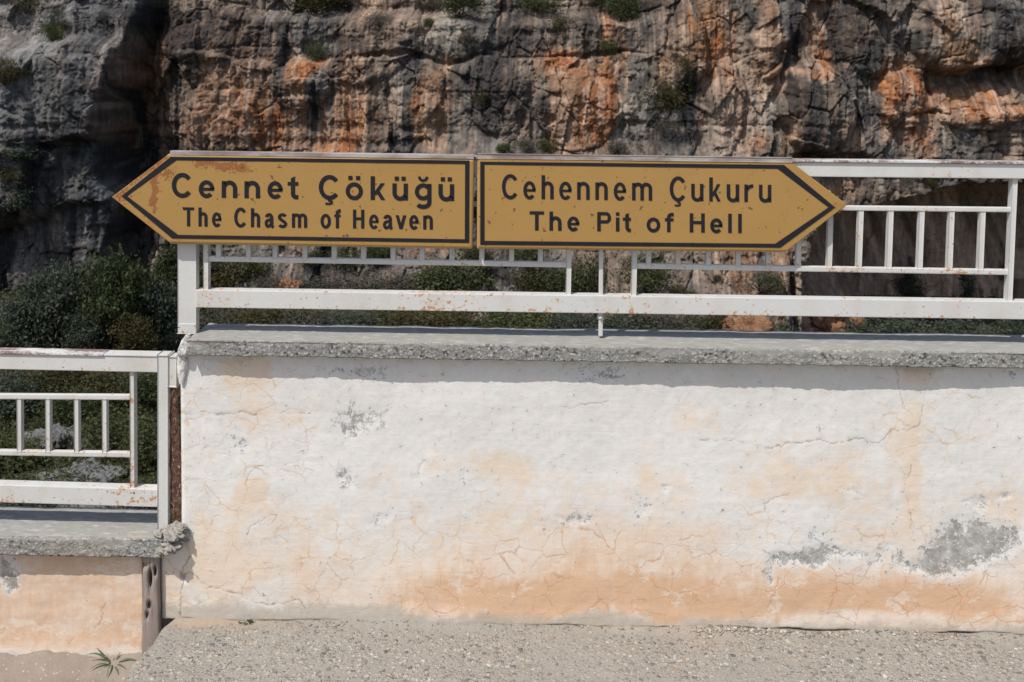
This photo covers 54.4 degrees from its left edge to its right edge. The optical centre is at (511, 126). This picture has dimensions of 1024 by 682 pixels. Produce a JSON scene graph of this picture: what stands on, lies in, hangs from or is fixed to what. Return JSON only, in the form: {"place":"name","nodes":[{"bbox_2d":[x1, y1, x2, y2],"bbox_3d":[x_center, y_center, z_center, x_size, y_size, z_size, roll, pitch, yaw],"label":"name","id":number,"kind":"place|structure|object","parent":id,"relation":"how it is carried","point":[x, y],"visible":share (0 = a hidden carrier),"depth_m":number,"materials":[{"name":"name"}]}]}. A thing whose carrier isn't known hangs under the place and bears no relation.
{"place":"outdoors","nodes":[
{"label":"outdoors","id":0,"kind":"place"},
{"bbox_2d":[0,650,141,681],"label":"soil ground","id":1,"kind":"structure","parent":0,"point":[43,666],"depth_m":3.40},
{"bbox_2d":[0,506,189,656],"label":"boundary wall","id":2,"kind":"structure","parent":1,"relation":"on","point":[71,579],"depth_m":3.44,"materials":[{"name":"white paint"}]},
{"bbox_2d":[0,347,181,528],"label":"railing","id":3,"kind":"object","parent":2,"relation":"on","point":[163,495],"visible":0.94,"depth_m":3.45,"materials":[{"name":"metal"}]},
{"bbox_2d":[87,648,136,675],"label":"weed","id":4,"kind":"object","parent":1,"relation":"on","point":[103,655],"visible":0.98,"depth_m":3.41,"materials":[{"name":"green plant"}]},
{"bbox_2d":[141,558,161,654],"bbox_3d":[-1.238,1.673,3.417,0.062,0.418,0.030,1,3,1],"label":"wooden board","id":5,"kind":"object","parent":1,"relation":"on","point":[151,625],"visible":0.76,"depth_m":3.40,"materials":[{"name":"grey wood"}]},
{"bbox_2d":[0,0,1023,331],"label":"cliff","id":6,"kind":"structure","parent":0,"point":[102,102],"depth_m":48.05,"materials":[{"name":"stone"}]},
{"bbox_2d":[0,51,26,85],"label":"shrub","id":7,"kind":"object","parent":6,"relation":"on","point":[6,75],"visible":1,"depth_m":45.23,"materials":[{"name":"green plant"}]},
{"bbox_2d":[0,162,30,184],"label":"shrub","id":8,"kind":"object","parent":6,"relation":"on","point":[3,176],"visible":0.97,"depth_m":45.35,"materials":[{"name":"green plant"}]},
{"bbox_2d":[0,182,42,210],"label":"shrub","id":9,"kind":"object","parent":6,"relation":"on","point":[19,198],"visible":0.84,"depth_m":45.57,"materials":[{"name":"green plant"}]},
{"bbox_2d":[11,67,34,78],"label":"shrub","id":10,"kind":"object","parent":6,"relation":"on","point":[23,72],"visible":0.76,"depth_m":45.71,"materials":[{"name":"green plant"}]},
{"bbox_2d":[1,143,46,160],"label":"shrub","id":11,"kind":"object","parent":6,"relation":"on","point":[18,156],"visible":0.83,"depth_m":45.36,"materials":[{"name":"green plant"}]},
{"bbox_2d":[5,0,47,12],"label":"shrub","id":12,"kind":"object","parent":6,"relation":"on","point":[21,3],"visible":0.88,"depth_m":47.56,"materials":[{"name":"green plant"}]},
{"bbox_2d":[36,15,67,40],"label":"shrub","id":13,"kind":"object","parent":6,"relation":"on","point":[52,32],"visible":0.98,"depth_m":47.07,"materials":[{"name":"green plant"}]},
{"bbox_2d":[45,1,70,13],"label":"shrub","id":14,"kind":"object","parent":6,"relation":"on","point":[57,7],"visible":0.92,"depth_m":47.50,"materials":[{"name":"green plant"}]},
{"bbox_2d":[54,20,76,28],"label":"shrub","id":15,"kind":"object","parent":6,"relation":"on","point":[64,25],"visible":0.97,"depth_m":47.23,"materials":[{"name":"green plant"}]},
{"bbox_2d":[199,244,217,287],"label":"shrub","id":16,"kind":"object","parent":6,"relation":"on","point":[200,254],"visible":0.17,"depth_m":47.23,"materials":[{"name":"green plant"}]},
{"bbox_2d":[199,246,268,287],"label":"shrub","id":17,"kind":"object","parent":6,"relation":"on","point":[224,281],"visible":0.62,"depth_m":46.74,"materials":[{"name":"green plant"}]},
{"bbox_2d":[233,245,272,278],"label":"shrub","id":18,"kind":"object","parent":6,"relation":"on","point":[253,265],"visible":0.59,"depth_m":47.12,"materials":[{"name":"green plant"}]},
{"bbox_2d":[233,281,275,287],"bbox_3d":[-12.280,7.812,47.254,2.375,0.966,2.198,-1,3,-17],"label":"boulder","id":19,"kind":"object","parent":6,"relation":"on","point":[242,286],"visible":0.16,"depth_m":47.01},
{"bbox_2d":[238,270,299,287],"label":"shrub","id":20,"kind":"object","parent":6,"relation":"on","point":[262,282],"visible":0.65,"depth_m":46.62,"materials":[{"name":"green plant"}]},
{"bbox_2d":[281,276,303,288],"bbox_3d":[-10.335,7.614,46.785,1.107,1.142,0.832,3,4,36],"label":"boulder","id":21,"kind":"object","parent":6,"relation":"on","point":[295,285],"visible":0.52,"depth_m":46.65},
{"bbox_2d":[286,247,328,267],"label":"shrub","id":22,"kind":"object","parent":6,"relation":"on","point":[315,254],"visible":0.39,"depth_m":47.40,"materials":[{"name":"green plant"}]},
{"bbox_2d":[277,0,348,11],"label":"shrub","id":23,"kind":"object","parent":6,"relation":"on","point":[318,5],"visible":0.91,"depth_m":50.43,"materials":[{"name":"green plant"}]},
{"bbox_2d":[300,37,326,59],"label":"shrub","id":24,"kind":"object","parent":6,"relation":"on","point":[314,49],"visible":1,"depth_m":49.41,"materials":[{"name":"green plant"}]},
{"bbox_2d":[319,246,370,270],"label":"shrub","id":25,"kind":"object","parent":6,"relation":"on","point":[343,254],"visible":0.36,"depth_m":47.56,"materials":[{"name":"green plant"}]},
{"bbox_2d":[356,247,389,264],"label":"shrub","id":26,"kind":"object","parent":6,"relation":"on","point":[383,251],"visible":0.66,"depth_m":46.84,"materials":[{"name":"green plant"}]},
{"bbox_2d":[360,9,392,26],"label":"shrub","id":27,"kind":"object","parent":6,"relation":"on","point":[377,19],"visible":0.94,"depth_m":48.68,"materials":[{"name":"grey plant"}]},
{"bbox_2d":[361,270,450,289],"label":"shrub","id":28,"kind":"object","parent":6,"relation":"on","point":[388,284],"visible":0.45,"depth_m":45.51,"materials":[{"name":"green plant"}]},
{"bbox_2d":[418,0,441,10],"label":"shrub","id":29,"kind":"object","parent":6,"relation":"on","point":[438,5],"visible":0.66,"depth_m":51.39,"materials":[{"name":"green plant"}]},
{"bbox_2d":[400,252,508,290],"bbox_3d":[-2.588,6.872,45.393,5.010,2.415,4.864,0,3,-8],"label":"shrub","id":30,"kind":"object","parent":6,"relation":"on","point":[457,273],"visible":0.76,"depth_m":44.72,"materials":[{"name":"green plant"}]},
{"bbox_2d":[434,0,491,18],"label":"shrub","id":31,"kind":"object","parent":6,"relation":"on","point":[456,4],"visible":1,"depth_m":48.87,"materials":[{"name":"green plant"}]},
{"bbox_2d":[455,26,482,44],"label":"shrub","id":32,"kind":"object","parent":6,"relation":"on","point":[463,35],"visible":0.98,"depth_m":48.12,"materials":[{"name":"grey plant"}]},
{"bbox_2d":[455,241,499,259],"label":"shrub","id":33,"kind":"object","parent":6,"relation":"on","point":[474,254],"visible":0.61,"depth_m":46.03,"materials":[{"name":"green plant"}]},
{"bbox_2d":[469,86,493,103],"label":"shrub","id":34,"kind":"object","parent":6,"relation":"on","point":[479,100],"visible":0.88,"depth_m":47.67,"materials":[{"name":"green plant"}]},
{"bbox_2d":[494,140,514,153],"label":"shrub","id":35,"kind":"object","parent":6,"relation":"on","point":[500,147],"visible":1,"depth_m":46.63,"materials":[{"name":"green plant"}]},
{"bbox_2d":[508,133,539,152],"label":"shrub","id":36,"kind":"object","parent":6,"relation":"on","point":[524,142],"visible":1,"depth_m":47.11,"materials":[{"name":"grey plant"}]},
{"bbox_2d":[501,249,553,260],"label":"shrub","id":37,"kind":"object","parent":6,"relation":"on","point":[528,255],"visible":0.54,"depth_m":46.12,"materials":[{"name":"green plant"}]},
{"bbox_2d":[498,251,564,291],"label":"shrub","id":38,"kind":"object","parent":6,"relation":"on","point":[534,286],"visible":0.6,"depth_m":45.21,"materials":[{"name":"green plant"}]},
{"bbox_2d":[502,0,569,10],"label":"shrub","id":39,"kind":"object","parent":6,"relation":"on","point":[540,2],"visible":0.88,"depth_m":50.35,"materials":[{"name":"green plant"}]},
{"bbox_2d":[536,134,562,151],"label":"shrub","id":40,"kind":"object","parent":6,"relation":"on","point":[545,144],"visible":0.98,"depth_m":47.39,"materials":[{"name":"green plant"}]},
{"bbox_2d":[543,11,579,31],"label":"shrub","id":41,"kind":"object","parent":6,"relation":"on","point":[556,26],"visible":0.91,"depth_m":48.96,"materials":[{"name":"green plant"}]},
{"bbox_2d":[533,257,590,292],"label":"shrub","id":42,"kind":"object","parent":6,"relation":"on","point":[551,281],"visible":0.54,"depth_m":44.79,"materials":[{"name":"green plant"}]},
{"bbox_2d":[556,250,621,292],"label":"shrub","id":43,"kind":"object","parent":6,"relation":"on","point":[593,275],"visible":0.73,"depth_m":44.55,"materials":[{"name":"green plant"}]},
{"bbox_2d":[596,37,619,55],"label":"shrub","id":44,"kind":"object","parent":6,"relation":"on","point":[607,45],"visible":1,"depth_m":48.83,"materials":[{"name":"green plant"}]},
{"bbox_2d":[599,136,636,154],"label":"shrub","id":45,"kind":"object","parent":6,"relation":"on","point":[623,146],"visible":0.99,"depth_m":47.00,"materials":[{"name":"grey plant"}]},
{"bbox_2d":[592,0,646,21],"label":"shrub","id":46,"kind":"object","parent":6,"relation":"on","point":[629,5],"visible":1,"depth_m":49.62,"materials":[{"name":"green plant"}]},
{"bbox_2d":[615,251,679,293],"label":"shrub","id":47,"kind":"object","parent":6,"relation":"on","point":[651,275],"visible":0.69,"depth_m":45.15,"materials":[{"name":"green plant"}]},
{"bbox_2d":[636,76,697,112],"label":"shrub","id":48,"kind":"object","parent":6,"relation":"on","point":[668,94],"visible":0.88,"depth_m":47.37,"materials":[{"name":"green plant"}]},
{"bbox_2d":[648,113,686,136],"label":"shrub","id":49,"kind":"object","parent":6,"relation":"on","point":[666,125],"visible":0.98,"depth_m":47.11,"materials":[{"name":"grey plant"}]},
{"bbox_2d":[664,280,689,293],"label":"shrub","id":50,"kind":"object","parent":6,"relation":"on","point":[671,290],"visible":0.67,"depth_m":45.08,"materials":[{"name":"green plant"}]},
{"bbox_2d":[675,48,699,74],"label":"shrub","id":51,"kind":"object","parent":6,"relation":"on","point":[685,63],"visible":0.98,"depth_m":47.16,"materials":[{"name":"green plant"}]},
{"bbox_2d":[734,271,792,293],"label":"shrub","id":52,"kind":"object","parent":6,"relation":"on","point":[761,290],"visible":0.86,"depth_m":45.59,"materials":[{"name":"green plant"}]},
{"bbox_2d":[754,271,789,293],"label":"shrub","id":53,"kind":"object","parent":6,"relation":"on","point":[773,288],"visible":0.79,"depth_m":45.94,"materials":[{"name":"green plant"}]},
{"bbox_2d":[892,273,930,296],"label":"shrub","id":54,"kind":"object","parent":6,"relation":"on","point":[915,291],"visible":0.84,"depth_m":53.84,"materials":[{"name":"green plant"}]},
{"bbox_2d":[922,178,938,187],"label":"shrub","id":55,"kind":"object","parent":6,"relation":"on","point":[932,183],"visible":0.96,"depth_m":47.55,"materials":[{"name":"green plant"}]},
{"bbox_2d":[956,274,977,297],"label":"shrub","id":56,"kind":"object","parent":6,"relation":"on","point":[967,290],"visible":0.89,"depth_m":54.03,"materials":[{"name":"green plant"}]},
{"bbox_2d":[0,295,1023,508],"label":"chasm floor","id":57,"kind":"structure","parent":0,"point":[985,321],"depth_m":37.45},
{"bbox_2d":[0,321,35,347],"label":"tree","id":58,"kind":"object","parent":57,"relation":"on","point":[7,337],"visible":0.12,"depth_m":38.08,"materials":[{"name":"green plant"}]},
{"bbox_2d":[0,291,55,347],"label":"tree","id":59,"kind":"object","parent":57,"relation":"on","point":[14,320],"visible":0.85,"depth_m":37.79,"materials":[{"name":"green plant"}]},
{"bbox_2d":[0,502,55,507],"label":"shrub","id":60,"kind":"object","parent":57,"relation":"on","point":[24,504],"visible":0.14,"depth_m":25.96,"materials":[{"name":"green plant"}]},
{"bbox_2d":[0,425,62,478],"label":"shrub","id":61,"kind":"object","parent":57,"relation":"on","point":[18,459],"visible":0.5,"depth_m":29.18,"materials":[{"name":"green plant"}]},
{"bbox_2d":[0,369,70,422],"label":"shrub","id":62,"kind":"object","parent":57,"relation":"on","point":[14,385],"visible":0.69,"depth_m":33.50,"materials":[{"name":"green plant"}]},
{"bbox_2d":[0,344,108,408],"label":"shrub","id":63,"kind":"object","parent":57,"relation":"on","point":[42,376],"visible":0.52,"depth_m":34.69,"materials":[{"name":"green plant"}]},
{"bbox_2d":[12,248,98,347],"bbox_3d":[-17.682,7.053,38.962,3.380,4.602,3.459,-1,4,-29],"label":"tree","id":64,"kind":"object","parent":57,"relation":"on","point":[50,301],"visible":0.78,"depth_m":38.20,"materials":[{"name":"green plant"}]},
{"bbox_2d":[24,423,86,448],"bbox_3d":[-14.303,9.816,31.072,1.812,1.271,1.960,1,3,1],"label":"boulder","id":65,"kind":"object","parent":57,"relation":"on","point":[58,429],"visible":0.4,"depth_m":30.66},
{"bbox_2d":[13,459,99,507],"bbox_3d":[-12.423,9.743,27.140,3.170,1.012,2.812,2,4,21],"label":"shrub","id":66,"kind":"object","parent":57,"relation":"on","point":[62,476],"visible":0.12,"depth_m":27.51,"materials":[{"name":"green plant"}]},
{"bbox_2d":[34,469,79,481],"bbox_3d":[-12.699,10.024,27.888,1.592,0.655,1.276,0,3,-16],"label":"boulder","id":67,"kind":"object","parent":57,"relation":"on","point":[51,474],"visible":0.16,"depth_m":27.98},
{"bbox_2d":[30,382,116,426],"bbox_3d":[-14.348,9.140,32.533,2.614,1.465,2.538,3,4,37],"label":"shrub","id":68,"kind":"object","parent":57,"relation":"on","point":[61,407],"visible":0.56,"depth_m":32.24,"materials":[{"name":"green plant"}]},
{"bbox_2d":[57,298,111,348],"bbox_3d":[-16.337,8.013,38.202,2.132,2.777,2.182,1,3,9],"label":"tree","id":69,"kind":"object","parent":57,"relation":"on","point":[78,341],"visible":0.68,"depth_m":37.83,"materials":[{"name":"green plant"}]},
{"bbox_2d":[28,504,140,507],"bbox_3d":[-11.525,10.257,26.649,3.072,0.686,2.146,1,3,1],"label":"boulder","id":70,"kind":"object","parent":57,"relation":"on","point":[82,506],"visible":0.05,"depth_m":26.45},
{"bbox_2d":[61,457,129,482],"bbox_3d":[-11.980,9.986,28.195,2.131,0.913,2.043,1,3,1],"label":"boulder","id":71,"kind":"object","parent":57,"relation":"on","point":[106,474],"visible":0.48,"depth_m":28.12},
{"bbox_2d":[52,371,153,414],"bbox_3d":[-14.007,8.772,33.986,3.179,1.896,3.324,1,3,12],"label":"shrub","id":72,"kind":"object","parent":57,"relation":"on","point":[106,385],"visible":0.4,"depth_m":33.79,"materials":[{"name":"green plant"}]},
{"bbox_2d":[55,388,156,462],"bbox_3d":[-11.997,9.082,30.101,3.391,1.803,3.824,0,3,-4],"label":"shrub","id":73,"kind":"object","parent":57,"relation":"on","point":[95,427],"visible":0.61,"depth_m":29.87,"materials":[{"name":"green plant"}]},
{"bbox_2d":[72,243,164,349],"bbox_3d":[-15.575,6.960,39.011,3.510,4.840,3.610,3,4,34],"label":"tree","id":74,"kind":"object","parent":57,"relation":"on","point":[120,289],"visible":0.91,"depth_m":38.25,"materials":[{"name":"green plant"}]},
{"bbox_2d":[104,310,165,350],"bbox_3d":[-14.485,8.119,38.025,2.378,2.478,2.118,2,4,27],"label":"tree","id":75,"kind":"object","parent":57,"relation":"on","point":[135,338],"visible":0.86,"depth_m":37.67,"materials":[{"name":"green plant"}]},
{"bbox_2d":[106,412,180,476],"bbox_3d":[-10.515,9.242,29.295,2.510,1.811,2.586,1,3,11],"label":"shrub","id":76,"kind":"object","parent":57,"relation":"on","point":[143,447],"visible":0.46,"depth_m":28.80,"materials":[{"name":"green plant"}]},
{"bbox_2d":[107,465,181,508],"bbox_3d":[-9.943,9.856,27.093,2.902,1.516,2.574,1,3,12],"label":"shrub","id":77,"kind":"object","parent":57,"relation":"on","point":[144,482],"visible":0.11,"depth_m":27.02,"materials":[{"name":"green plant"}]},
{"bbox_2d":[112,372,180,415],"bbox_3d":[-12.139,8.830,33.661,2.706,1.706,2.626,3,4,39],"label":"shrub","id":78,"kind":"object","parent":57,"relation":"on","point":[143,391],"visible":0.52,"depth_m":33.31,"materials":[{"name":"green plant"}]},
{"bbox_2d":[125,272,182,350],"bbox_3d":[-14.116,7.560,39.770,2.760,3.756,2.718,3,4,34],"label":"tree","id":79,"kind":"object","parent":57,"relation":"on","point":[162,304],"visible":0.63,"depth_m":39.40,"materials":[{"name":"green plant"}]},
{"bbox_2d":[145,241,177,316],"bbox_3d":[-15.216,6.931,43.743,2.298,4.153,2.254,0,3,-10],"label":"tree","id":80,"kind":"object","parent":57,"relation":"on","point":[169,269],"visible":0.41,"depth_m":43.47,"materials":[{"name":"green plant"}]},
{"bbox_2d":[199,307,252,329],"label":"shrub","id":81,"kind":"object","parent":57,"relation":"on","point":[202,318],"visible":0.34,"depth_m":43.36,"materials":[{"name":"green plant"}]},
{"bbox_2d":[209,308,309,323],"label":"shrub","id":82,"kind":"object","parent":57,"relation":"on","point":[264,320],"visible":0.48,"depth_m":41.53,"materials":[{"name":"green plant"}]},
{"bbox_2d":[258,309,346,324],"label":"shrub","id":83,"kind":"object","parent":57,"relation":"on","point":[313,319],"visible":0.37,"depth_m":41.30,"materials":[{"name":"green plant"}]},
{"bbox_2d":[288,268,353,288],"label":"shrub","id":84,"kind":"object","parent":57,"relation":"on","point":[313,282],"visible":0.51,"depth_m":46.71,"materials":[{"name":"green plant"}]},
{"bbox_2d":[314,310,406,325],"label":"shrub","id":85,"kind":"object","parent":57,"relation":"on","point":[361,321],"visible":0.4,"depth_m":40.77,"materials":[{"name":"green plant"}]},
{"bbox_2d":[319,267,422,289],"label":"shrub","id":86,"kind":"object","parent":57,"relation":"on","point":[355,283],"visible":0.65,"depth_m":45.86,"materials":[{"name":"green plant"}]},
{"bbox_2d":[0,283,797,508],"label":"undergrowth","id":87,"kind":"object","parent":57,"relation":"on","point":[31,427],"visible":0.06,"depth_m":32.32,"materials":[{"name":"green plant"}]},
{"bbox_2d":[355,310,456,326],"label":"shrub","id":88,"kind":"object","parent":57,"relation":"on","point":[408,320],"visible":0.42,"depth_m":40.88,"materials":[{"name":"green plant"}]},
{"bbox_2d":[393,311,489,326],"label":"shrub","id":89,"kind":"object","parent":57,"relation":"on","point":[452,316],"visible":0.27,"depth_m":42.51,"materials":[{"name":"green plant"}]},
{"bbox_2d":[452,311,530,326],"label":"shrub","id":90,"kind":"object","parent":57,"relation":"on","point":[488,320],"visible":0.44,"depth_m":43.33,"materials":[{"name":"green plant"}]},
{"bbox_2d":[469,312,572,328],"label":"shrub","id":91,"kind":"object","parent":57,"relation":"on","point":[535,322],"visible":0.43,"depth_m":43.44,"materials":[{"name":"green plant"}]},
{"bbox_2d":[542,313,607,328],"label":"shrub","id":92,"kind":"object","parent":57,"relation":"on","point":[579,322],"visible":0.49,"depth_m":42.95,"materials":[{"name":"green plant"}]},
{"bbox_2d":[591,313,670,328],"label":"shrub","id":93,"kind":"object","parent":57,"relation":"on","point":[624,322],"visible":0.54,"depth_m":42.58,"materials":[{"name":"green plant"}]},
{"bbox_2d":[618,314,704,329],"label":"shrub","id":94,"kind":"object","parent":57,"relation":"on","point":[668,318],"visible":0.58,"depth_m":42.74,"materials":[{"name":"green plant"}]},
{"bbox_2d":[672,314,723,329],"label":"shrub","id":95,"kind":"object","parent":57,"relation":"on","point":[703,321],"visible":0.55,"depth_m":42.94,"materials":[{"name":"green plant"}]},
{"bbox_2d":[699,315,736,329],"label":"shrub","id":96,"kind":"object","parent":57,"relation":"on","point":[719,323],"visible":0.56,"depth_m":42.81,"materials":[{"name":"green plant"}]},
{"bbox_2d":[722,315,773,330],"bbox_3d":[10.028,8.758,42.527,2.131,1.695,1.940,2,4,22],"label":"boulder","id":97,"kind":"object","parent":57,"relation":"on","point":[749,323],"visible":0.47,"depth_m":42.28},
{"bbox_2d":[810,316,867,331],"bbox_3d":[16.301,10.574,51.012,3.173,2.634,3.252,-1,4,-28],"label":"boulder","id":98,"kind":"object","parent":57,"relation":"on","point":[826,324],"visible":0.28,"depth_m":50.34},
{"bbox_2d":[832,317,872,332],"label":"shrub","id":99,"kind":"object","parent":57,"relation":"on","point":[852,322],"visible":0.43,"depth_m":49.91,"materials":[{"name":"green plant"}]},
{"bbox_2d":[850,317,958,333],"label":"shrub","id":100,"kind":"object","parent":57,"relation":"on","point":[904,325],"visible":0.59,"depth_m":48.97,"materials":[{"name":"green plant"}]},
{"bbox_2d":[926,318,997,333],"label":"shrub","id":101,"kind":"object","parent":57,"relation":"on","point":[957,328],"visible":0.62,"depth_m":48.65,"materials":[{"name":"green plant"}]},
{"bbox_2d":[982,319,1023,334],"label":"shrub","id":102,"kind":"object","parent":57,"relation":"on","point":[1013,329],"visible":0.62,"depth_m":49.09,"materials":[{"name":"green plant"}]},
{"bbox_2d":[126,617,1023,681],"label":"concrete pavement","id":103,"kind":"structure","parent":0,"point":[567,642],"depth_m":3.24,"materials":[{"name":"concrete"}]},
{"bbox_2d":[125,619,1023,681],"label":"pebbles","id":104,"kind":"object","parent":103,"relation":"on","point":[783,632],"visible":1,"depth_m":3.27,"materials":[{"name":"gravel"}]},
{"bbox_2d":[161,323,1023,634],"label":"boundary wall","id":105,"kind":"structure","parent":0,"point":[689,477],"depth_m":3.37,"materials":[{"name":"white paint"}]},
{"bbox_2d":[177,155,1023,335],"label":"railing","id":106,"kind":"object","parent":105,"relation":"on","point":[192,297],"visible":0.56,"depth_m":3.37,"materials":[{"name":"metal"}]},
{"bbox_2d":[113,150,474,248],"bbox_3d":[-0.744,0.246,3.365,1.235,0.324,0.038,1,3,1],"label":"direction sign","id":107,"kind":"object","parent":106,"relation":"attached to","point":[399,200],"visible":1,"depth_m":3.35,"materials":[{"name":"metal"}]},
{"bbox_2d":[476,153,846,251],"bbox_3d":[0.500,0.258,3.333,1.241,0.326,0.037,1,3,1],"label":"direction sign","id":108,"kind":"object","parent":106,"relation":"attached to","point":[646,203],"visible":1,"depth_m":3.32,"materials":[{"name":"metal"}]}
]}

